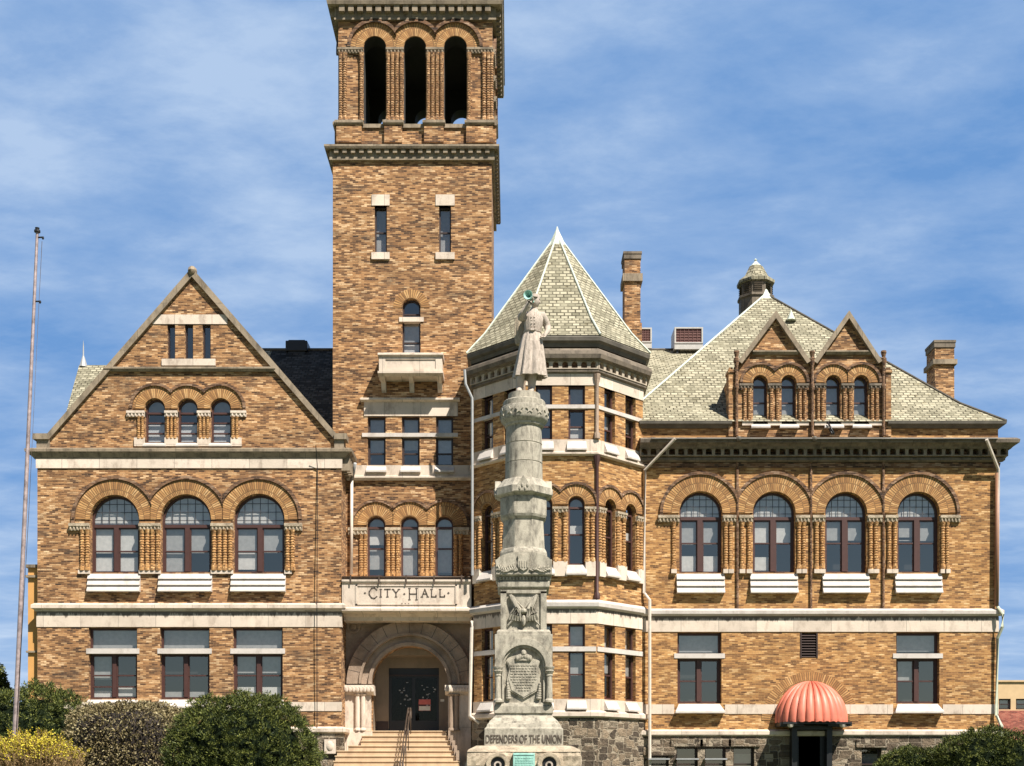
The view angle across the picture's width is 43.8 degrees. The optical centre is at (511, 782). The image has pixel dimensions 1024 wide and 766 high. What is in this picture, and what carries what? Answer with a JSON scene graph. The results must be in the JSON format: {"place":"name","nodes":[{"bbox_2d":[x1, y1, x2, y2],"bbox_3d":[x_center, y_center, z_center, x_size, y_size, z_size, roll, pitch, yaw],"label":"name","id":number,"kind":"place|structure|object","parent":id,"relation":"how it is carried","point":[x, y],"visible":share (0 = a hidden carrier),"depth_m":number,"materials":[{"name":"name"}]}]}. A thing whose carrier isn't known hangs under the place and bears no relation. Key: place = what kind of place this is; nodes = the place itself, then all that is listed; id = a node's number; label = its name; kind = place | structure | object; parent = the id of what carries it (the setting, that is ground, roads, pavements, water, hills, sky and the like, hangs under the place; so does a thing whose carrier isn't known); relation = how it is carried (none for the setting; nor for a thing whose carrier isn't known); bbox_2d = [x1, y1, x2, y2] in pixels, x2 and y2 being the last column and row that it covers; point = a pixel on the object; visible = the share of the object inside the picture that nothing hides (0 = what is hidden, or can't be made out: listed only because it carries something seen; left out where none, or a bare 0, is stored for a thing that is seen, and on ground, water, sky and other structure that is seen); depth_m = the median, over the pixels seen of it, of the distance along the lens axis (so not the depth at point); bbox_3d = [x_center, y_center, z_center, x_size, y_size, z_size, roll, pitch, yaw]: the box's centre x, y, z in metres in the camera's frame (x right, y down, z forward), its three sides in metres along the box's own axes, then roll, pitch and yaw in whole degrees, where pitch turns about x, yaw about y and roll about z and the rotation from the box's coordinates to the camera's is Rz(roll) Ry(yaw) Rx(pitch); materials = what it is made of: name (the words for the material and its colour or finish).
{"place":"outdoors","nodes":[
{"label":"outdoors","id":0,"kind":"place"},
{"bbox_2d":[0,0,1023,701],"label":"sky","id":1,"kind":"structure","parent":0,"point":[868,155],"materials":[{"name":"blue"}]},
{"bbox_3d":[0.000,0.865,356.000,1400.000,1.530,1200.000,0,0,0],"label":"ground","id":2,"kind":"structure","parent":0,"visible":0},
{"bbox_2d":[0,662,13,705],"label":"conifer","id":3,"kind":"object","parent":2,"relation":"on","point":[4,683],"visible":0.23,"depth_m":61.96,"materials":[{"name":"green plant"}]},
{"bbox_2d":[12,227,43,735],"bbox_3d":[-15.606,-8.730,40.993,1.121,18.268,0.204,0,0,0],"label":"flagpole","id":4,"kind":"object","parent":2,"relation":"on","point":[20,614],"visible":0.99,"depth_m":40.95,"materials":[{"name":"metal"}]},
{"bbox_2d":[0,727,91,765],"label":"forsythia bush","id":5,"kind":"object","parent":2,"relation":"on","point":[17,751],"visible":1,"depth_m":36.47,"materials":[{"name":"yellow plant"}]},
{"bbox_2d":[0,677,92,762],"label":"yew bush","id":6,"kind":"object","parent":2,"relation":"on","point":[45,713],"visible":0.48,"depth_m":43.98,"materials":[{"name":"green plant"}]},
{"bbox_2d":[62,698,185,765],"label":"hedge","id":7,"kind":"object","parent":2,"relation":"on","point":[127,733],"visible":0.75,"depth_m":40.70,"materials":[{"name":"brown plant"}]},
{"bbox_2d":[158,687,327,765],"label":"yew bush","id":8,"kind":"object","parent":2,"relation":"on","point":[251,733],"visible":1,"depth_m":38.69,"materials":[{"name":"green plant"}]},
{"bbox_2d":[24,0,1019,765],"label":"city hall","id":9,"kind":"structure","parent":2,"relation":"on","point":[790,556],"depth_m":54.40,"materials":[{"name":"brick"}]},
{"bbox_2d":[71,476,151,591],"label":"window","id":10,"kind":"structure","parent":9,"relation":"in","point":[115,529],"depth_m":54.62,"materials":[{"name":"glass"}]},
{"bbox_2d":[86,628,138,704],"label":"window","id":11,"kind":"structure","parent":9,"relation":"in","point":[113,651],"depth_m":54.80,"materials":[{"name":"grey glass"}]},
{"bbox_2d":[129,383,171,446],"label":"window","id":12,"kind":"structure","parent":9,"relation":"in","point":[155,418],"depth_m":54.36,"materials":[{"name":"red paint"}]},
{"bbox_2d":[168,325,174,358],"bbox_3d":[-14.547,-18.801,54.900,1.132,2.098,0.700,0,0,0],"label":"window","id":13,"kind":"structure","parent":9,"relation":"in","point":[171,331],"depth_m":54.85,"materials":[{"name":"glass"}]},
{"bbox_2d":[157,628,211,707],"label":"window","id":14,"kind":"structure","parent":9,"relation":"in","point":[185,653],"depth_m":54.80,"materials":[{"name":"glass"}]},
{"bbox_2d":[148,476,222,591],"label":"window","id":15,"kind":"structure","parent":9,"relation":"in","point":[187,519],"depth_m":54.64,"materials":[{"name":"red paint"}]},
{"bbox_2d":[170,383,203,446],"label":"window","id":16,"kind":"structure","parent":9,"relation":"in","point":[188,408],"depth_m":54.56,"materials":[{"name":"red paint"}]},
{"bbox_2d":[186,325,192,358],"bbox_3d":[-13.788,-18.801,54.900,1.152,2.098,0.700,0,0,0],"label":"window","id":17,"kind":"structure","parent":9,"relation":"in","point":[189,331],"depth_m":54.85,"materials":[{"name":"glass"}]},
{"bbox_2d":[203,325,210,358],"bbox_3d":[-13.037,-18.801,54.900,1.148,2.098,0.700,0,0,0],"label":"window","id":18,"kind":"structure","parent":9,"relation":"in","point":[206,331],"depth_m":54.85,"materials":[{"name":"glass"}]},
{"bbox_2d":[203,383,245,446],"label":"window","id":19,"kind":"structure","parent":9,"relation":"in","point":[221,419],"depth_m":54.36,"materials":[{"name":"red paint"}]},
{"bbox_2d":[229,628,284,707],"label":"window","id":20,"kind":"structure","parent":9,"relation":"in","point":[258,653],"depth_m":54.80,"materials":[{"name":"glass"}]},
{"bbox_2d":[221,476,301,591],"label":"window","id":21,"kind":"structure","parent":9,"relation":"in","point":[259,520],"depth_m":54.64,"materials":[{"name":"glass"}]},
{"bbox_2d":[286,340,309,352],"bbox_3d":[-10.599,-21.711,64.100,1.422,0.823,1.000,0,0,0],"label":"exhaust fan","id":22,"kind":"object","parent":9,"relation":"on","point":[297,346],"visible":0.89,"depth_m":63.60,"materials":[{"name":"black metal"}]},
{"bbox_2d":[353,499,392,575],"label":"window","id":23,"kind":"structure","parent":9,"relation":"in","point":[368,509],"depth_m":56.21,"materials":[{"name":"red paint"}]},
{"bbox_2d":[366,417,386,472],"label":"window","id":24,"kind":"structure","parent":9,"relation":"in","point":[376,446],"depth_m":56.36,"materials":[{"name":"glass"}]},
{"bbox_2d":[371,194,389,259],"bbox_3d":[-5.771,-24.385,56.405,1.342,2.854,0.990,0,0,0],"label":"window","id":25,"kind":"structure","parent":9,"relation":"in","point":[382,200],"depth_m":56.21,"materials":[{"name":"glass"}]},
{"bbox_2d":[399,708,411,765],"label":"handrail","id":26,"kind":"object","parent":9,"relation":"on","point":[409,716],"visible":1,"depth_m":53.71,"materials":[{"name":"brown metal"}]},
{"bbox_2d":[392,499,426,575],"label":"window","id":27,"kind":"structure","parent":9,"relation":"in","point":[401,509],"depth_m":56.21,"materials":[{"name":"brown brick"}]},
{"bbox_2d":[400,417,420,472],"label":"window","id":28,"kind":"structure","parent":9,"relation":"in","point":[410,446],"depth_m":56.36,"materials":[{"name":"blue glass"}]},
{"bbox_2d":[393,290,428,352],"bbox_3d":[-4.425,-20.110,56.425,1.600,3.071,0.950,0,0,0],"label":"window","id":29,"kind":"structure","parent":9,"relation":"in","point":[411,319],"depth_m":56.21,"materials":[{"name":"black glass"}]},
{"bbox_2d":[389,668,438,730],"bbox_3d":[-4.428,-3.698,57.665,2.267,2.914,0.270,0,0,0],"label":"door","id":30,"kind":"structure","parent":9,"relation":"in","point":[417,689],"depth_m":57.58,"materials":[{"name":"black metal"}]},
{"bbox_2d":[434,417,453,472],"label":"window","id":31,"kind":"structure","parent":9,"relation":"in","point":[444,446],"depth_m":56.36,"materials":[{"name":"glass"}]},
{"bbox_2d":[436,194,454,259],"bbox_3d":[-2.944,-24.385,56.405,1.329,2.854,0.990,0,0,0],"label":"window","id":32,"kind":"structure","parent":9,"relation":"in","point":[443,201],"depth_m":56.21,"materials":[{"name":"black glass"}]},
{"bbox_2d":[427,499,469,575],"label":"window","id":33,"kind":"structure","parent":9,"relation":"in","point":[436,509],"depth_m":56.21,"materials":[{"name":"red paint"}]},
{"bbox_2d":[476,628,492,711],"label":"window","id":34,"kind":"structure","parent":9,"relation":"in","point":[483,707],"depth_m":54.05,"materials":[{"name":"red paint"}]},
{"bbox_2d":[477,397,492,461],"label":"window","id":35,"kind":"structure","parent":9,"relation":"in","point":[486,455],"depth_m":54.04,"materials":[{"name":"black glass"}]},
{"bbox_2d":[474,490,497,581],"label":"window","id":36,"kind":"structure","parent":9,"relation":"in","point":[485,497],"depth_m":53.95,"materials":[{"name":"red paint"}]},
{"bbox_2d":[499,390,515,455],"bbox_3d":[-0.065,-14.913,52.799,0.470,2.680,0.820,0,0,-45],"label":"window","id":37,"kind":"structure","parent":9,"relation":"in","point":[502,452],"depth_m":52.89,"materials":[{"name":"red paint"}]},
{"bbox_2d":[536,387,553,450],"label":"window","id":38,"kind":"structure","parent":9,"relation":"in","point":[545,393],"depth_m":52.36,"materials":[{"name":"glass"}]},
{"bbox_2d":[547,624,553,709],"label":"window","id":39,"kind":"structure","parent":9,"relation":"in","point":[549,626],"depth_m":52.36,"materials":[{"name":"red paint"}]},
{"bbox_2d":[543,483,560,574],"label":"window","id":40,"kind":"structure","parent":9,"relation":"in","point":[555,499],"depth_m":52.36,"materials":[{"name":"glass"}]},
{"bbox_2d":[567,387,586,450],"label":"window","id":41,"kind":"structure","parent":9,"relation":"in","point":[576,395],"depth_m":52.53,"materials":[{"name":"glass"}]},
{"bbox_2d":[567,624,586,709],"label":"window","id":42,"kind":"structure","parent":9,"relation":"in","point":[576,632],"depth_m":52.53,"materials":[{"name":"glass"}]},
{"bbox_2d":[560,481,596,574],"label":"window","id":43,"kind":"structure","parent":9,"relation":"in","point":[576,566],"depth_m":52.36,"materials":[{"name":"red paint"}]},
{"bbox_2d":[582,390,619,455],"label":"window","id":44,"kind":"structure","parent":9,"relation":"in","point":[610,449],"depth_m":53.07,"materials":[{"name":"red paint"}]},
{"bbox_2d":[582,626,620,710],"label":"window","id":45,"kind":"structure","parent":9,"relation":"in","point":[608,705],"depth_m":53.08,"materials":[{"name":"red paint"}]},
{"bbox_2d":[599,485,621,578],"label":"window","id":46,"kind":"structure","parent":9,"relation":"in","point":[606,492],"depth_m":52.90,"materials":[{"name":"brown brick"}]},
{"bbox_2d":[604,393,639,461],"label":"window","id":47,"kind":"structure","parent":9,"relation":"in","point":[630,455],"depth_m":54.00,"materials":[{"name":"black paint"}]},
{"bbox_2d":[604,628,640,711],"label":"window","id":48,"kind":"structure","parent":9,"relation":"in","point":[629,707],"depth_m":54.04,"materials":[{"name":"red paint"}]},
{"bbox_2d":[605,490,642,581],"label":"window","id":49,"kind":"structure","parent":9,"relation":"in","point":[631,497],"depth_m":53.93,"materials":[{"name":"red paint"}]},
{"bbox_2d":[642,328,651,347],"bbox_3d":[6.692,-21.899,64.550,0.642,1.798,1.300,0,0,0],"label":"rooftop unit","id":50,"kind":"object","parent":9,"relation":"on","point":[647,337],"visible":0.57,"depth_m":63.93,"materials":[{"name":"white metal"}]},
{"bbox_2d":[643,747,674,765],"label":"basement window","id":51,"kind":"structure","parent":9,"relation":"in","point":[658,754],"depth_m":54.10,"materials":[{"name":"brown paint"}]},
{"bbox_2d":[664,739,701,765],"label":"basement window","id":52,"kind":"structure","parent":9,"relation":"in","point":[684,747],"depth_m":54.48,"materials":[{"name":"brown paint"}]},
{"bbox_2d":[671,327,702,353],"bbox_3d":[8.784,-21.803,64.000,1.413,1.607,1.400,0,0,0],"label":"rooftop unit","id":53,"kind":"object","parent":9,"relation":"on","point":[686,339],"visible":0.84,"depth_m":63.34,"materials":[{"name":"white metal"}]},
{"bbox_2d":[660,471,737,592],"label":"window","id":54,"kind":"structure","parent":9,"relation":"in","point":[700,513],"depth_m":54.52,"materials":[{"name":"brown brick"}]},
{"bbox_2d":[674,633,724,712],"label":"window","id":55,"kind":"structure","parent":9,"relation":"in","point":[698,655],"depth_m":54.72,"materials":[{"name":"grey glass"}]},
{"bbox_2d":[692,739,730,765],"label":"basement window","id":56,"kind":"structure","parent":9,"relation":"in","point":[713,747],"depth_m":54.48,"materials":[{"name":"brown paint"}]},
{"bbox_2d":[720,739,759,765],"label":"basement window","id":57,"kind":"structure","parent":9,"relation":"in","point":[742,748],"depth_m":54.48,"materials":[{"name":"brown paint"}]},
{"bbox_2d":[740,362,774,428],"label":"window","id":58,"kind":"structure","parent":9,"relation":"in","point":[767,370],"depth_m":54.14,"materials":[{"name":"brown brick"}]},
{"bbox_2d":[738,471,810,592],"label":"window","id":59,"kind":"structure","parent":9,"relation":"in","point":[773,513],"depth_m":54.52,"materials":[{"name":"brown brick"}]},
{"bbox_2d":[774,362,809,428],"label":"window","id":60,"kind":"structure","parent":9,"relation":"in","point":[794,369],"depth_m":54.14,"materials":[{"name":"brown brick"}]},
{"bbox_2d":[789,726,831,765],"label":"side door","id":61,"kind":"structure","parent":9,"relation":"in","point":[825,741],"depth_m":53.70,"materials":[{"name":"black metal"}]},
{"bbox_2d":[814,362,848,428],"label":"window","id":62,"kind":"structure","parent":9,"relation":"in","point":[838,369],"depth_m":54.14,"materials":[{"name":"red paint"}]},
{"bbox_2d":[809,471,882,592],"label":"window","id":63,"kind":"structure","parent":9,"relation":"in","point":[845,513],"depth_m":54.52,"materials":[{"name":"brown brick"}]},
{"bbox_2d":[847,362,881,428],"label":"window","id":64,"kind":"structure","parent":9,"relation":"in","point":[866,369],"depth_m":54.14,"materials":[{"name":"red paint"}]},
{"bbox_2d":[856,739,887,765],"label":"basement window","id":65,"kind":"structure","parent":9,"relation":"in","point":[870,747],"depth_m":54.30,"materials":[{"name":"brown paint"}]},
{"bbox_2d":[893,633,943,712],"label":"window","id":66,"kind":"structure","parent":9,"relation":"in","point":[916,655],"depth_m":54.72,"materials":[{"name":"grey glass"}]},
{"bbox_2d":[882,471,959,592],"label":"window","id":67,"kind":"structure","parent":9,"relation":"in","point":[917,520],"depth_m":54.52,"materials":[{"name":"brown brick"}]},
{"bbox_2d":[465,390,581,765],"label":"monument","id":68,"kind":"object","parent":2,"relation":"on","point":[523,727],"visible":1,"depth_m":29.36,"materials":[{"name":"stone"}]},
{"bbox_2d":[512,293,550,390],"bbox_3d":[0.423,-10.284,29.993,0.916,2.377,0.693,0,0,20],"label":"statue","id":69,"kind":"object","parent":68,"relation":"on","point":[530,366],"visible":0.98,"depth_m":29.85,"materials":[{"name":"stone"}]},
{"bbox_2d":[523,290,533,302],"bbox_3d":[0.430,-11.252,29.604,0.216,0.240,0.470,0,0,16],"label":"bugle","id":70,"kind":"object","parent":69,"relation":"attached to","point":[527,294],"visible":1,"depth_m":29.42,"materials":[{"name":"teal metal"}]},
{"bbox_2d":[872,742,943,765],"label":"yew bush","id":71,"kind":"object","parent":2,"relation":"on","point":[912,755],"visible":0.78,"depth_m":49.98,"materials":[{"name":"green plant"}]},
{"bbox_2d":[924,722,1023,765],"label":"yew bush","id":72,"kind":"object","parent":2,"relation":"on","point":[987,746],"visible":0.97,"depth_m":48.59,"materials":[{"name":"green plant"}]},
{"bbox_2d":[998,680,1023,739],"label":"neighbour building","id":73,"kind":"structure","parent":2,"relation":"on","point":[1011,703],"depth_m":100.00,"materials":[{"name":"beige paint"}]},
{"bbox_2d":[999,699,1009,708],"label":"window","id":74,"kind":"structure","parent":73,"relation":"in","point":[1001,701],"depth_m":100.12,"materials":[{"name":"grey glass"}]},
{"bbox_2d":[1016,699,1023,708],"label":"window","id":75,"kind":"structure","parent":73,"relation":"in","point":[1018,701],"depth_m":100.12,"materials":[{"name":"grey glass"}]}
]}

